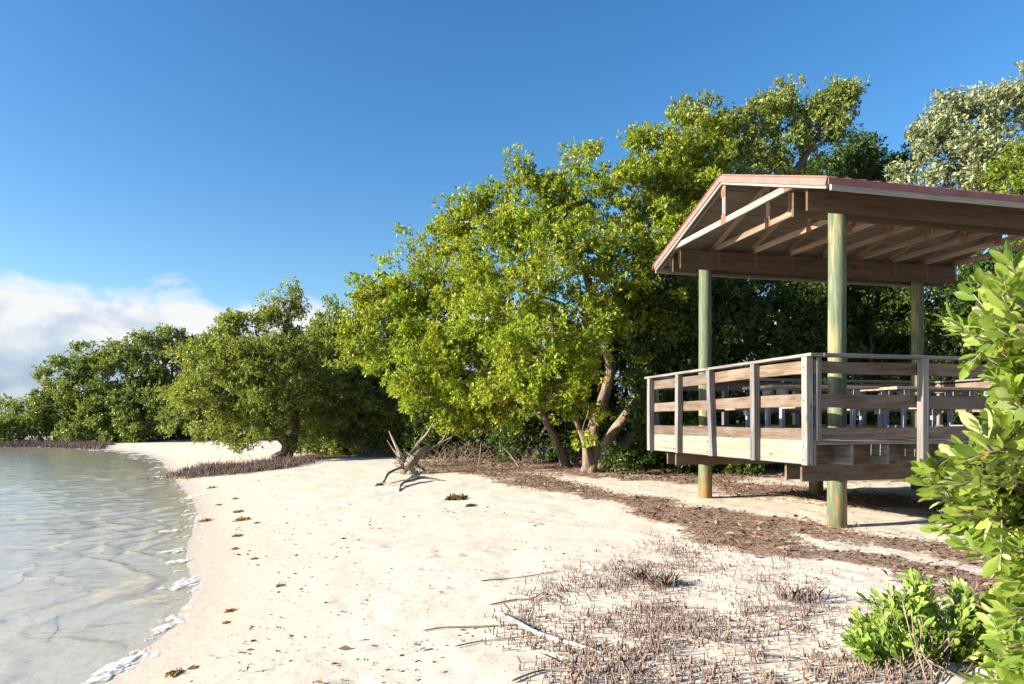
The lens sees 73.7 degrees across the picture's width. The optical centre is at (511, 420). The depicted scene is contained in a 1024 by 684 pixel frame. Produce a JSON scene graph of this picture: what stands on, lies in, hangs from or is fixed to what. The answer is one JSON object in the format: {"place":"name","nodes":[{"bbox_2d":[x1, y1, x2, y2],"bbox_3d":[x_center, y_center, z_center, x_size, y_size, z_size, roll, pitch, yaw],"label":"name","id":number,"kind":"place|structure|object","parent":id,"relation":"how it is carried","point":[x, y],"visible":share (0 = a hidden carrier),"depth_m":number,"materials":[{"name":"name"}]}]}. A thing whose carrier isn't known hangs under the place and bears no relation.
{"place":"outdoors","nodes":[
{"label":"outdoors","id":0,"kind":"place"},
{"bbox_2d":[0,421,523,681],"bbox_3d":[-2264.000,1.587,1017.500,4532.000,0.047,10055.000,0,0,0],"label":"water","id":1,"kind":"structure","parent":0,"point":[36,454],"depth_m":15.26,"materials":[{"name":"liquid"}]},
{"bbox_2d":[81,447,224,683],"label":"sea foam","id":2,"kind":"object","parent":1,"relation":"on","point":[114,666],"visible":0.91,"depth_m":5.79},
{"bbox_2d":[0,421,1006,683],"bbox_3d":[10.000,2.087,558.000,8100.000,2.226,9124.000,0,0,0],"label":"sand beach","id":3,"kind":"structure","parent":0,"point":[330,493],"depth_m":6.66,"materials":[{"name":"beige sand"}]},
{"bbox_2d":[0,421,28,441],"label":"mangrove","id":4,"kind":"object","parent":3,"relation":"on","point":[8,435],"visible":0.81,"depth_m":44.57,"materials":[{"name":"green plant"}]},
{"bbox_2d":[0,393,56,439],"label":"mangrove","id":5,"kind":"object","parent":3,"relation":"on","point":[14,407],"visible":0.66,"depth_m":45.61,"materials":[{"name":"green plant"}]},
{"bbox_2d":[18,402,72,441],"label":"mangrove","id":6,"kind":"object","parent":3,"relation":"on","point":[38,431],"visible":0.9,"depth_m":45.16,"materials":[{"name":"green plant"}]},
{"bbox_2d":[13,353,94,439],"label":"mangrove","id":7,"kind":"object","parent":3,"relation":"on","point":[60,397],"visible":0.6,"depth_m":46.22,"materials":[{"name":"green plant"}]},
{"bbox_2d":[0,438,115,448],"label":"root bank","id":8,"kind":"structure","parent":3,"relation":"on","point":[90,444],"depth_m":41.65,"materials":[{"name":"brown plant"}]},
{"bbox_2d":[46,338,121,440],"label":"mangrove","id":9,"kind":"object","parent":3,"relation":"on","point":[81,370],"visible":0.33,"depth_m":47.15,"materials":[{"name":"green plant"}]},
{"bbox_2d":[47,399,120,443],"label":"mangrove","id":10,"kind":"object","parent":3,"relation":"on","point":[78,431],"visible":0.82,"depth_m":44.15,"materials":[{"name":"green plant"}]},
{"bbox_2d":[81,385,158,442],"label":"mangrove","id":11,"kind":"object","parent":3,"relation":"on","point":[122,413],"visible":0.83,"depth_m":44.42,"materials":[{"name":"green plant"}]},
{"bbox_2d":[86,327,177,439],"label":"mangrove","id":12,"kind":"object","parent":3,"relation":"on","point":[115,357],"visible":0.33,"depth_m":47.28,"materials":[{"name":"green plant"}]},
{"bbox_2d":[125,383,197,442],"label":"mangrove","id":13,"kind":"object","parent":3,"relation":"on","point":[162,415],"visible":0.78,"depth_m":44.56,"materials":[{"name":"green plant"}]},
{"bbox_2d":[118,323,216,429],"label":"mangrove","id":14,"kind":"object","parent":3,"relation":"on","point":[146,358],"visible":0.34,"depth_m":47.90,"materials":[{"name":"green plant"}]},
{"bbox_2d":[164,668,183,676],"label":"seaweed clump","id":15,"kind":"object","parent":3,"relation":"on","point":[175,672],"visible":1,"depth_m":4.21,"materials":[{"name":"brown plant"}]},
{"bbox_2d":[186,664,197,669],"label":"seaweed clump","id":16,"kind":"object","parent":3,"relation":"on","point":[192,667],"visible":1,"depth_m":4.31,"materials":[{"name":"brown plant"}]},
{"bbox_2d":[163,331,246,439],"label":"mangrove","id":17,"kind":"object","parent":3,"relation":"on","point":[179,435],"visible":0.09,"depth_m":48.74,"materials":[{"name":"green plant"}]},
{"bbox_2d":[199,518,212,521],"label":"seaweed clump","id":18,"kind":"object","parent":3,"relation":"on","point":[205,519],"visible":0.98,"depth_m":10.82,"materials":[{"name":"beige plant"}]},
{"bbox_2d":[224,607,235,612],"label":"seaweed clump","id":19,"kind":"object","parent":3,"relation":"on","point":[229,610],"visible":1,"depth_m":5.62,"materials":[{"name":"beige plant"}]},
{"bbox_2d":[147,450,328,480],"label":"shore root bank","id":20,"kind":"structure","parent":3,"relation":"on","point":[223,468],"depth_m":20.12,"materials":[{"name":"brown plant"}]},
{"bbox_2d":[232,516,250,521],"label":"seaweed clump","id":21,"kind":"object","parent":3,"relation":"on","point":[241,518],"visible":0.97,"depth_m":10.59,"materials":[{"name":"brown plant"}]},
{"bbox_2d":[212,354,274,438],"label":"mangrove","id":22,"kind":"object","parent":3,"relation":"on","point":[244,396],"visible":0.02,"depth_m":48.69,"materials":[{"name":"green plant"}]},
{"bbox_2d":[152,275,372,458],"bbox_3d":[-8.783,-1.818,24.483,7.662,7.247,4.632,0,0,-17],"label":"leaning mangrove","id":23,"kind":"object","parent":3,"relation":"on","point":[286,368],"visible":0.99,"depth_m":24.08,"materials":[{"name":"green plant"}]},
{"bbox_2d":[243,363,289,439],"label":"mangrove","id":24,"kind":"object","parent":3,"relation":"on","point":[269,402],"visible":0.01,"depth_m":47.71,"materials":[{"name":"green plant"}]},
{"bbox_2d":[270,317,371,455],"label":"dark tree","id":25,"kind":"object","parent":3,"relation":"on","point":[315,449],"visible":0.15,"depth_m":27.56,"materials":[{"name":"green plant"}]},
{"bbox_2d":[280,293,375,453],"bbox_3d":[-7.745,-1.824,29.308,4.298,7.358,5.284,0,0,-20],"label":"dark tree","id":26,"kind":"object","parent":3,"relation":"on","point":[328,319],"visible":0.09,"depth_m":28.88,"materials":[{"name":"green plant"}]},
{"bbox_2d":[312,345,427,455],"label":"dark tree","id":27,"kind":"object","parent":3,"relation":"on","point":[379,426],"visible":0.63,"depth_m":26.19,"materials":[{"name":"green plant"}]},
{"bbox_2d":[349,437,395,456],"bbox_3d":[-5.166,1.028,25.294,1.918,1.044,1.415,0,0,0],"label":"dry brush","id":28,"kind":"object","parent":3,"relation":"on","point":[381,450],"visible":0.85,"depth_m":25.39,"materials":[{"name":"brown plant"}]},
{"bbox_2d":[349,281,443,450],"bbox_3d":[-4.833,-2.211,30.026,4.935,8.495,4.356,0,0,0],"label":"grey green tree","id":29,"kind":"object","parent":3,"relation":"on","point":[386,334],"visible":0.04,"depth_m":29.73,"materials":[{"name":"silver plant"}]},
{"bbox_2d":[388,457,436,474],"bbox_3d":[-2.625,1.203,17.734,1.372,0.534,1.221,0,0,0],"label":"dry brush","id":30,"kind":"object","parent":3,"relation":"on","point":[418,472],"visible":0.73,"depth_m":17.68,"materials":[{"name":"brown plant"}]},
{"bbox_2d":[374,423,460,491],"bbox_3d":[-2.329,0.796,15.922,1.936,1.498,4.756,0,0,0],"label":"driftwood stump","id":31,"kind":"object","parent":3,"relation":"on","point":[413,457],"visible":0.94,"depth_m":17.82,"materials":[{"name":"grey wood"}]},
{"bbox_2d":[369,334,475,452],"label":"dark tree","id":32,"kind":"object","parent":3,"relation":"on","point":[409,449],"depth_m":29.00,"materials":[{"name":"green plant"}]},
{"bbox_2d":[406,439,469,466],"bbox_3d":[-2.343,0.927,20.235,1.942,1.104,1.826,0,0,-13],"label":"dry brush","id":33,"kind":"object","parent":3,"relation":"on","point":[444,458],"visible":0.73,"depth_m":20.24,"materials":[{"name":"brown plant"}]},
{"bbox_2d":[322,216,570,466],"bbox_3d":[-1.769,-2.185,18.745,7.064,7.324,4.583,0,0,0],"label":"buttonwood tree","id":34,"kind":"object","parent":3,"relation":"on","point":[437,350],"visible":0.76,"depth_m":18.32,"materials":[{"name":"green plant"}]},
{"bbox_2d":[445,492,467,500],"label":"seaweed clump","id":35,"kind":"object","parent":3,"relation":"on","point":[456,497],"visible":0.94,"depth_m":12.12,"materials":[{"name":"brown plant"}]},
{"bbox_2d":[434,440,493,462],"bbox_3d":[-1.268,0.963,21.899,2.530,1.003,1.873,0,0,0],"label":"dry brush","id":36,"kind":"object","parent":3,"relation":"on","point":[473,458],"visible":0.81,"depth_m":21.80,"materials":[{"name":"brown plant"}]},
{"bbox_2d":[383,313,553,459],"bbox_3d":[-1.398,-0.943,24.056,6.270,5.739,3.706,0,0,0],"label":"shade bush","id":37,"kind":"object","parent":3,"relation":"on","point":[432,435],"visible":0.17,"depth_m":23.90,"materials":[{"name":"green plant"}]},
{"bbox_2d":[465,503,475,506],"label":"seaweed clump","id":38,"kind":"object","parent":3,"relation":"on","point":[471,505],"visible":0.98,"depth_m":11.15,"materials":[{"name":"brown plant"}]},
{"bbox_2d":[423,620,549,630],"bbox_3d":[-0.170,1.442,4.822,0.912,0.054,0.042,0,0,-4],"label":"dry root","id":39,"kind":"object","parent":3,"relation":"on","point":[476,626],"visible":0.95,"depth_m":4.81,"materials":[{"name":"brown wood"}]},
{"bbox_2d":[463,438,513,461],"bbox_3d":[-0.418,0.966,22.238,1.852,0.956,1.552,0,0,-37],"label":"dry brush","id":40,"kind":"object","parent":3,"relation":"on","point":[493,455],"visible":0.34,"depth_m":22.18,"materials":[{"name":"brown plant"}]},
{"bbox_2d":[455,635,534,646],"bbox_3d":[-0.114,1.445,4.510,0.548,0.029,0.061,0,0,-16],"label":"dry root","id":41,"kind":"object","parent":3,"relation":"on","point":[490,640],"visible":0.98,"depth_m":4.51,"materials":[{"name":"brown wood"}]},
{"bbox_2d":[499,443,519,467],"bbox_3d":[-0.051,1.002,19.335,0.719,0.768,0.054,0,0,26],"label":"dead stick","id":42,"kind":"object","parent":3,"relation":"on","point":[511,456],"visible":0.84,"depth_m":19.31,"materials":[{"name":"brown wood"}]},
{"bbox_2d":[480,570,559,580],"bbox_3d":[0.090,1.426,6.256,0.801,0.038,0.074,0,0,-21],"label":"dry root","id":43,"kind":"object","parent":3,"relation":"on","point":[517,577],"visible":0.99,"depth_m":6.23,"materials":[{"name":"brown wood"}]},
{"bbox_2d":[490,592,559,604],"bbox_3d":[0.096,1.418,5.473,0.578,0.057,0.106,0,0,-13],"label":"dry root","id":44,"kind":"object","parent":3,"relation":"on","point":[522,598],"visible":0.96,"depth_m":5.47,"materials":[{"name":"brown wood"}]},
{"bbox_2d":[506,447,553,463],"bbox_3d":[0.534,1.042,20.748,1.596,0.612,1.085,0,0,-28],"label":"dry brush","id":45,"kind":"object","parent":3,"relation":"on","point":[531,460],"visible":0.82,"depth_m":20.70,"materials":[{"name":"brown plant"}]},
{"bbox_2d":[190,469,884,683],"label":"beach debris","id":46,"kind":"object","parent":3,"relation":"on","point":[344,647],"visible":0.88,"depth_m":5.36,"materials":[{"name":"brown plant"}]},
{"bbox_2d":[532,440,544,466],"bbox_3d":[0.758,0.956,19.316,0.487,0.840,0.050,0,0,41],"label":"dead stick","id":47,"kind":"object","parent":3,"relation":"on","point":[539,454],"visible":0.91,"depth_m":19.28,"materials":[{"name":"brown wood"}]},
{"bbox_2d":[495,611,600,652],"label":"bleached branch","id":48,"kind":"object","parent":3,"relation":"on","point":[532,630],"visible":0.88,"depth_m":4.56,"materials":[{"name":"grey wood"}]},
{"bbox_2d":[469,312,631,463],"bbox_3d":[1.246,-0.968,22.505,5.590,5.417,4.484,0,0,0],"label":"shade bush","id":49,"kind":"object","parent":3,"relation":"on","point":[533,427],"visible":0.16,"depth_m":21.43,"materials":[{"name":"green plant"}]},
{"bbox_2d":[511,669,589,681],"bbox_3d":[0.206,1.421,3.861,0.448,0.038,0.153,0,0,-10],"label":"dry root","id":50,"kind":"object","parent":3,"relation":"on","point":[527,674],"visible":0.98,"depth_m":3.88,"materials":[{"name":"brown wood"}]},
{"bbox_2d":[539,652,588,681],"bbox_3d":[0.307,1.421,3.954,0.032,0.038,0.599,0,0,-25],"label":"dry root","id":51,"kind":"object","parent":3,"relation":"on","point":[559,663],"visible":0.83,"depth_m":4.04,"materials":[{"name":"wood"}]},
{"bbox_2d":[422,102,747,472],"bbox_3d":[2.424,-3.594,16.896,8.802,10.150,5.536,0,0,-14],"label":"buttonwood tree","id":52,"kind":"object","parent":3,"relation":"on","point":[505,224],"visible":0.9,"depth_m":16.43,"materials":[{"name":"green plant"}]},
{"bbox_2d":[544,272,666,466],"bbox_3d":[3.622,-1.380,21.028,5.369,6.299,4.162,0,0,-14],"label":"shade bush","id":53,"kind":"object","parent":3,"relation":"on","point":[615,392],"visible":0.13,"depth_m":20.26,"materials":[{"name":"green plant"}]},
{"bbox_2d":[624,564,652,581],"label":"dead tuft","id":54,"kind":"object","parent":3,"relation":"on","point":[638,574],"visible":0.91,"depth_m":6.02,"materials":[{"name":"beige plant"}]},
{"bbox_2d":[292,452,1001,597],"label":"leaf litter","id":55,"kind":"object","parent":3,"relation":"on","point":[976,585],"visible":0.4,"depth_m":10.84,"materials":[{"name":"brown plant"}]},
{"bbox_2d":[620,637,689,643],"bbox_3d":[0.910,1.402,4.344,0.444,0.014,0.093,0,0,8],"label":"dry root","id":56,"kind":"object","parent":3,"relation":"on","point":[648,642],"visible":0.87,"depth_m":4.34,"materials":[{"name":"brown wood"}]},
{"bbox_2d":[593,278,737,468],"bbox_3d":[4.306,-1.224,19.311,4.086,6.215,4.073,0,0,0],"label":"shade bush","id":57,"kind":"object","parent":3,"relation":"on","point":[624,430],"visible":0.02,"depth_m":18.66,"materials":[{"name":"green plant"}]},
{"bbox_2d":[647,569,684,587],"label":"dead tuft","id":58,"kind":"object","parent":3,"relation":"on","point":[663,579],"visible":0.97,"depth_m":5.78,"materials":[{"name":"beige plant"}]},
{"bbox_2d":[596,224,761,474],"bbox_3d":[4.255,-1.688,17.364,4.372,6.289,4.027,0,0,0],"label":"shade bush","id":59,"kind":"object","parent":3,"relation":"on","point":[677,356],"visible":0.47,"depth_m":17.00,"materials":[{"name":"green plant"}]},
{"bbox_2d":[481,530,925,683],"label":"root stubble","id":60,"kind":"object","parent":3,"relation":"on","point":[641,668],"visible":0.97,"depth_m":4.51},
{"bbox_2d":[691,463,766,474],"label":"ground sprig","id":61,"kind":"object","parent":3,"relation":"on","point":[740,468],"visible":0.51,"depth_m":16.39,"materials":[{"name":"green plant"}]},
{"bbox_2d":[670,633,799,657],"bbox_3d":[1.343,1.387,4.206,0.798,0.016,0.097,0,0,37],"label":"dry root","id":62,"kind":"object","parent":3,"relation":"on","point":[729,646],"visible":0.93,"depth_m":4.18,"materials":[{"name":"brown wood"}]},
{"bbox_2d":[648,73,870,295],"bbox_3d":[7.053,-4.576,20.374,7.342,11.733,4.250,0,0,-12],"label":"windswept tree","id":63,"kind":"object","parent":3,"relation":"on","point":[830,106],"visible":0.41,"depth_m":19.95,"materials":[{"name":"green plant"}]},
{"bbox_2d":[686,277,862,469],"bbox_3d":[6.711,-1.241,18.305,4.891,6.755,4.061,0,0,0],"label":"shade bush","id":64,"kind":"object","parent":3,"relation":"on","point":[756,311],"visible":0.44,"depth_m":17.76,"materials":[{"name":"green plant"}]},
{"bbox_2d":[773,581,830,603],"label":"dead tuft","id":65,"kind":"object","parent":3,"relation":"on","point":[796,593],"visible":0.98,"depth_m":5.21,"materials":[{"name":"beige plant"}]},
{"bbox_2d":[748,143,880,374],"bbox_3d":[10.805,-4.345,24.315,6.549,11.180,4.868,0,0,0],"label":"background tree","id":66,"kind":"object","parent":3,"relation":"on","point":[811,160],"depth_m":24.38,"materials":[{"name":"green plant"}]},
{"bbox_2d":[644,173,1023,527],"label":"beach pavilion","id":67,"kind":"structure","parent":3,"relation":"on","point":[837,234],"depth_m":9.29,"materials":[{"name":"brown wood"}]},
{"bbox_2d":[725,385,906,427],"bbox_3d":[4.446,-0.141,10.164,1.800,0.748,1.732,0,0,-14],"label":"picnic table","id":68,"kind":"object","parent":67,"relation":"on","point":[767,390],"visible":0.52,"depth_m":9.98,"materials":[{"name":"grey wood"}]},
{"bbox_2d":[847,386,988,427],"bbox_3d":[6.496,-0.141,10.665,1.820,0.747,1.733,0,0,-14],"label":"picnic table","id":69,"kind":"object","parent":67,"relation":"on","point":[946,391],"visible":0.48,"depth_m":10.57,"materials":[{"name":"grey wood"}]},
{"bbox_2d":[769,282,953,424],"bbox_3d":[9.562,-1.499,19.293,5.486,6.944,4.245,0,0,0],"label":"shade bush","id":70,"kind":"object","parent":3,"relation":"on","point":[853,300],"visible":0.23,"depth_m":18.37,"materials":[{"name":"green plant"}]},
{"bbox_2d":[805,126,943,419],"bbox_3d":[11.623,-4.293,22.351,5.104,11.082,4.764,0,0,34],"label":"background tree","id":71,"kind":"object","parent":3,"relation":"on","point":[863,156],"visible":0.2,"depth_m":22.27,"materials":[{"name":"green plant"}]},
{"bbox_2d":[851,270,985,424],"bbox_3d":[11.164,-1.275,18.532,4.832,6.240,4.033,0,0,0],"label":"shade bush","id":72,"kind":"object","parent":3,"relation":"on","point":[900,302],"visible":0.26,"depth_m":17.92,"materials":[{"name":"green plant"}]},
{"bbox_2d":[840,566,1003,683],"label":"shrub","id":73,"kind":"object","parent":3,"relation":"on","point":[912,629],"visible":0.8,"depth_m":3.90,"materials":[{"name":"green plant"}]},
{"bbox_2d":[881,60,1023,274],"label":"silver tree","id":74,"kind":"object","parent":3,"relation":"on","point":[937,133],"visible":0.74,"depth_m":18.62,"materials":[{"name":"green plant"}]},
{"bbox_2d":[905,240,1023,683],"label":"tall shrub","id":75,"kind":"object","parent":3,"relation":"on","point":[981,486],"visible":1,"depth_m":2.19,"materials":[{"name":"green plant"}]},
{"bbox_2d":[924,240,1022,424],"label":"shade bush","id":76,"kind":"object","parent":3,"relation":"on","point":[961,306],"visible":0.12,"depth_m":17.48,"materials":[{"name":"green plant"}]},
{"bbox_2d":[974,135,1023,244],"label":"bright green tree","id":77,"kind":"object","parent":3,"relation":"on","point":[1016,177],"visible":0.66,"depth_m":15.16,"materials":[{"name":"green plant"}]},
{"bbox_2d":[0,0,1023,420],"label":"sky","id":78,"kind":"structure","parent":0,"point":[171,162],"materials":[{"name":"blue"}]}
]}

